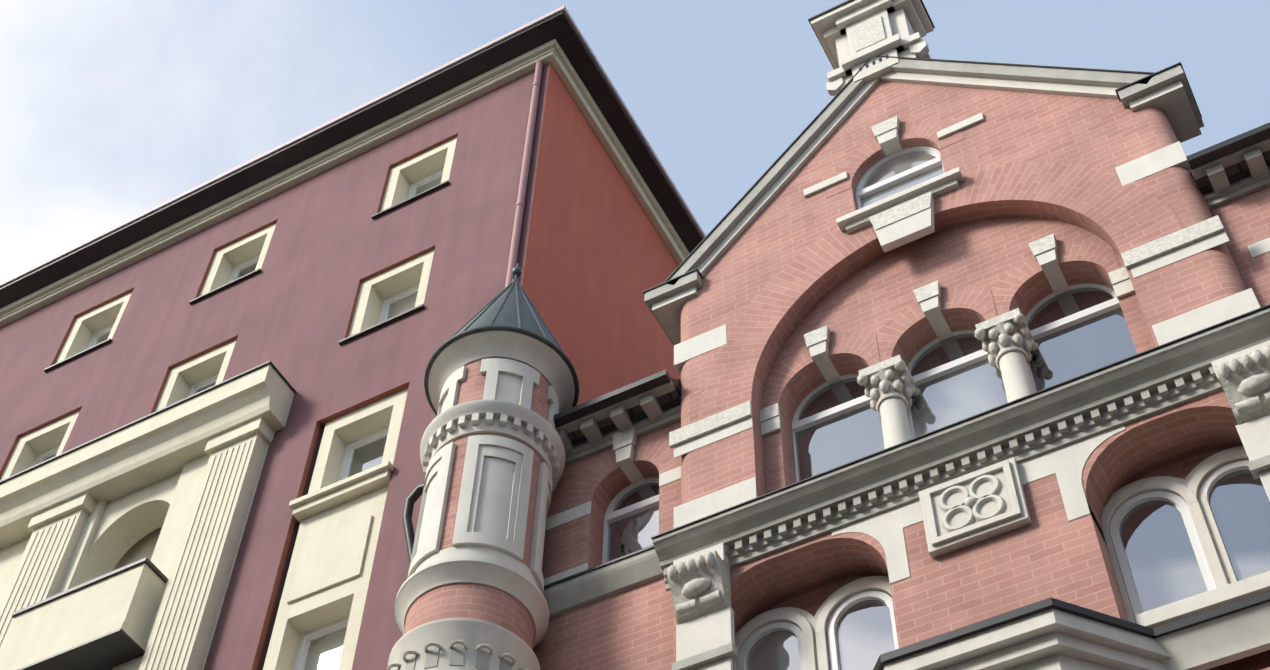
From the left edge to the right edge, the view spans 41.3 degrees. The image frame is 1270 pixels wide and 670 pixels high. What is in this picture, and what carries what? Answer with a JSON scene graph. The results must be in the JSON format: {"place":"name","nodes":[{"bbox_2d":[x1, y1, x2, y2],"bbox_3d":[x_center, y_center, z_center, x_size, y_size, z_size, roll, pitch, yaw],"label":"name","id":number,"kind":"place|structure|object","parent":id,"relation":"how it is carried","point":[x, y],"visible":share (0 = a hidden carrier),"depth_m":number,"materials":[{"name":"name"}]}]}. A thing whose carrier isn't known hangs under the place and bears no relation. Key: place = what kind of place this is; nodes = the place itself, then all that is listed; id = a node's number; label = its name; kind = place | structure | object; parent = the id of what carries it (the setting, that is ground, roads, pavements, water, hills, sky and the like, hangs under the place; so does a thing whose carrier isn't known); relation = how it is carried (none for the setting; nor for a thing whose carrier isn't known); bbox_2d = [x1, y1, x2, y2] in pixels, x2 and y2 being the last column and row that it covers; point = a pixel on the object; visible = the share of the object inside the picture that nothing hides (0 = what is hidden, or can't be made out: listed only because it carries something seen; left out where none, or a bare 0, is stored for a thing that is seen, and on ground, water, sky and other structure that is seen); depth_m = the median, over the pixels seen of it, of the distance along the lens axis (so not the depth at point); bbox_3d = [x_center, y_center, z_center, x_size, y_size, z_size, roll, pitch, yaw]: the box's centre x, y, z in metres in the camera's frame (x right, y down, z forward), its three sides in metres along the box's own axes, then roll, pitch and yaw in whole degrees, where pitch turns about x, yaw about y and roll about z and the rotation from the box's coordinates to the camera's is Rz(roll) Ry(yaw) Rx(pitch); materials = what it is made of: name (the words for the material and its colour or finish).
{"place":"outdoors","nodes":[
{"label":"outdoors","id":0,"kind":"place"},
{"bbox_2d":[0,63,549,669],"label":"building wall","id":1,"kind":"structure","parent":0,"point":[286,311],"depth_m":21.90,"materials":[{"name":"red paint"}]},
{"bbox_2d":[0,133,457,669],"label":"window reveals","id":2,"kind":"object","parent":1,"relation":"attached to","point":[300,494],"visible":0.54,"depth_m":21.30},
{"bbox_2d":[11,180,449,669],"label":"window sills","id":3,"kind":"structure","parent":1,"relation":"attached to","point":[112,649],"depth_m":17.45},
{"bbox_2d":[33,168,443,669],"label":"window frames","id":4,"kind":"structure","parent":1,"relation":"in","point":[306,638],"depth_m":21.11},
{"bbox_2d":[43,176,441,669],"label":"window panes","id":5,"kind":"structure","parent":4,"relation":"in","point":[325,652],"depth_m":18.79,"materials":[{"name":"clear glass"}]},
{"bbox_2d":[0,39,689,326],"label":"cornice","id":6,"kind":"structure","parent":1,"relation":"attached to","point":[553,53],"depth_m":24.75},
{"bbox_2d":[0,11,703,308],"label":"roof eave","id":7,"kind":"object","parent":1,"relation":"attached to","point":[559,28],"depth_m":24.75,"materials":[{"name":"black metal"}]},
{"bbox_2d":[505,60,542,287],"bbox_3d":[-1.434,-0.559,19.255,0.109,10.700,0.112,-23,-57,18],"label":"downspout","id":8,"kind":"object","parent":1,"relation":"attached to","point":[520,207],"visible":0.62,"depth_m":21.09,"materials":[{"name":"metal"}]},
{"bbox_2d":[402,483,423,564],"bbox_3d":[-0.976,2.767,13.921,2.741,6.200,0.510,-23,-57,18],"label":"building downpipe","id":9,"kind":"object","parent":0,"point":[412,498],"visible":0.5,"depth_m":16.04,"materials":[{"name":"grey metal"}]},
{"bbox_2d":[522,63,680,404],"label":"side wall","id":10,"kind":"structure","parent":0,"point":[599,259],"depth_m":22.10,"materials":[{"name":"red paint"}]},
{"bbox_2d":[0,0,1269,282],"label":"sky","id":11,"kind":"structure","parent":0,"point":[111,111],"materials":[{"name":"blue"}]},
{"bbox_2d":[681,81,1269,669],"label":"brick gable wall","id":12,"kind":"structure","parent":0,"point":[1053,551],"depth_m":14.21,"materials":[{"name":"red brick"}]},
{"bbox_2d":[396,138,1269,669],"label":"building cornices","id":13,"kind":"object","parent":12,"relation":"attached to","point":[1114,396],"visible":0.75,"depth_m":12.70,"materials":[{"name":"grey stone"}]},
{"bbox_2d":[544,113,1269,669],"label":"stone trim","id":14,"kind":"structure","parent":12,"relation":"attached to","point":[1052,639],"depth_m":12.23,"materials":[{"name":"white stone"}]},
{"bbox_2d":[612,16,1224,450],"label":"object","id":15,"kind":"structure","parent":12,"relation":"attached to","point":[998,336],"depth_m":14.21,"materials":[{"name":"grey stone"}]},
{"bbox_2d":[644,59,1203,345],"bbox_3d":[2.610,-1.882,16.714,5.340,2.611,0.610,-23,-57,18],"label":"gable coping","id":16,"kind":"object","parent":12,"relation":"on","point":[763,186],"visible":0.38,"depth_m":16.39,"materials":[{"name":"grey stone"}]},
{"bbox_2d":[811,0,933,95],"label":"gable finial","id":17,"kind":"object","parent":16,"relation":"on","point":[907,25],"depth_m":18.16,"materials":[{"name":"grey stone"}]},
{"bbox_2d":[602,146,1249,669],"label":"window frames","id":18,"kind":"structure","parent":12,"relation":"in","point":[1122,510],"depth_m":13.94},
{"bbox_2d":[607,151,1269,669],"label":"window panes","id":19,"kind":"structure","parent":18,"relation":"in","point":[1161,557],"depth_m":13.71,"materials":[{"name":"clear glass"}]},
{"bbox_2d":[923,460,1021,546],"bbox_3d":[2.429,1.216,12.182,0.670,0.560,0.100,-23,-57,18],"label":"quatrefoil panel","id":20,"kind":"object","parent":12,"relation":"attached to","point":[970,503],"visible":0.94,"depth_m":12.15,"materials":[{"name":"white stone"}]},
{"bbox_2d":[733,217,1269,669],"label":"arch recess","id":21,"kind":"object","parent":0,"point":[875,296],"depth_m":14.47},
{"bbox_3d":[3.978,4.083,13.417,4.760,10.000,5.340,-23,-57,18],"label":"building","id":22,"kind":"object","parent":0,"visible":0},
{"bbox_2d":[403,358,549,649],"bbox_3d":[-1.363,3.316,12.370,1.040,9.050,1.040,-23,-57,18],"label":"turret brickwork","id":23,"kind":"object","parent":22,"relation":"attached to","point":[498,607],"visible":0.19,"depth_m":13.39,"materials":[{"name":"brick"}]},
{"bbox_2d":[387,330,574,669],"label":"turret","id":24,"kind":"object","parent":22,"relation":"attached to","point":[488,543],"visible":0.88,"depth_m":14.29,"materials":[{"name":"white stone"}]},
{"bbox_2d":[424,263,578,415],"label":"turret roof","id":25,"kind":"structure","parent":24,"relation":"on","point":[510,307],"depth_m":16.08,"materials":[{"name":"grey metal"}]},
{"bbox_2d":[533,421,680,669],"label":"brick wall","id":26,"kind":"structure","parent":22,"relation":"attached to","point":[633,628],"depth_m":13.79,"materials":[{"name":"brick"}]},
{"bbox_2d":[566,439,680,509],"bbox_3d":[-0.081,1.176,15.077,1.200,0.600,0.004,-23,-57,18],"label":"brick arch","id":27,"kind":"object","parent":22,"relation":"attached to","point":[658,454],"visible":0.81,"depth_m":15.10,"materials":[{"name":"brick"}]},
{"bbox_2d":[567,378,680,445],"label":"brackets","id":28,"kind":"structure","parent":22,"relation":"on","point":[637,412],"depth_m":15.34,"materials":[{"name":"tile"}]},
{"bbox_2d":[767,332,879,405],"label":"brick arch","id":29,"kind":"structure","parent":22,"relation":"attached to","point":[864,345],"depth_m":14.80,"materials":[{"name":"brick"}]},
{"bbox_2d":[827,120,964,197],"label":"brick arch","id":30,"kind":"structure","parent":22,"relation":"attached to","point":[851,163],"depth_m":16.36,"materials":[{"name":"brick"}]},
{"bbox_2d":[544,0,1269,669],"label":"building flashings","id":31,"kind":"object","parent":22,"relation":"attached to","point":[1194,162],"visible":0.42,"depth_m":12.98,"materials":[{"name":"metal"}]},
{"bbox_2d":[877,287,996,361],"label":"brick arch","id":32,"kind":"structure","parent":22,"relation":"attached to","point":[893,330],"depth_m":14.48,"materials":[{"name":"brick"}]},
{"bbox_2d":[698,161,1183,420],"bbox_3d":[2.468,-0.676,14.842,4.330,2.165,0.004,-23,-57,18],"label":"arch ring","id":33,"kind":"object","parent":22,"relation":"attached to","point":[1132,215],"visible":0.88,"depth_m":14.91,"materials":[{"name":"brick"}]},
{"bbox_2d":[667,345,1269,623],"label":"building consoles","id":34,"kind":"object","parent":22,"relation":"attached to","point":[699,585],"visible":0.98,"depth_m":12.70,"materials":[{"name":"white stone"}]},
{"bbox_2d":[991,239,1119,315],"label":"brick arch","id":35,"kind":"structure","parent":22,"relation":"attached to","point":[1008,284],"depth_m":14.17,"materials":[{"name":"brick"}]},
{"bbox_2d":[1190,150,1269,193],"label":"soffit panel","id":36,"kind":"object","parent":22,"relation":"on","point":[1236,171],"depth_m":13.68,"materials":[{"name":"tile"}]},
{"bbox_2d":[1210,186,1269,306],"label":"brick wall","id":37,"kind":"structure","parent":22,"relation":"attached to","point":[1245,221],"depth_m":13.29,"materials":[{"name":"brick"}]},
{"bbox_3d":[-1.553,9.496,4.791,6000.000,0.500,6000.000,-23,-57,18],"label":"ground","id":38,"kind":"structure","parent":0,"visible":0},
{"bbox_2d":[0,444,268,669],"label":"loggia wall","id":39,"kind":"structure","parent":38,"relation":"on","point":[127,522],"depth_m":19.98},
{"bbox_2d":[0,417,274,669],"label":"fluted pilasters","id":40,"kind":"object","parent":39,"relation":"attached to","point":[194,552],"visible":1,"depth_m":18.82,"materials":[{"name":"beige paint"}]},
{"bbox_2d":[0,364,293,549],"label":"entablature","id":41,"kind":"structure","parent":39,"relation":"on","point":[144,454],"depth_m":20.08,"materials":[{"name":"beige stone"}]},
{"bbox_2d":[0,361,295,483],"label":"cornice flashing","id":42,"kind":"object","parent":39,"relation":"on","point":[152,415],"visible":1,"depth_m":20.30,"materials":[{"name":"metal"}]},
{"bbox_2d":[0,137,456,669],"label":"window surrounds","id":43,"kind":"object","parent":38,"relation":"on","point":[329,570],"depth_m":17.98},
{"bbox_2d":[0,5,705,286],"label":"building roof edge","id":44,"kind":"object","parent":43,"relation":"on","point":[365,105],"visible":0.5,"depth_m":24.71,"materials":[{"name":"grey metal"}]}
]}

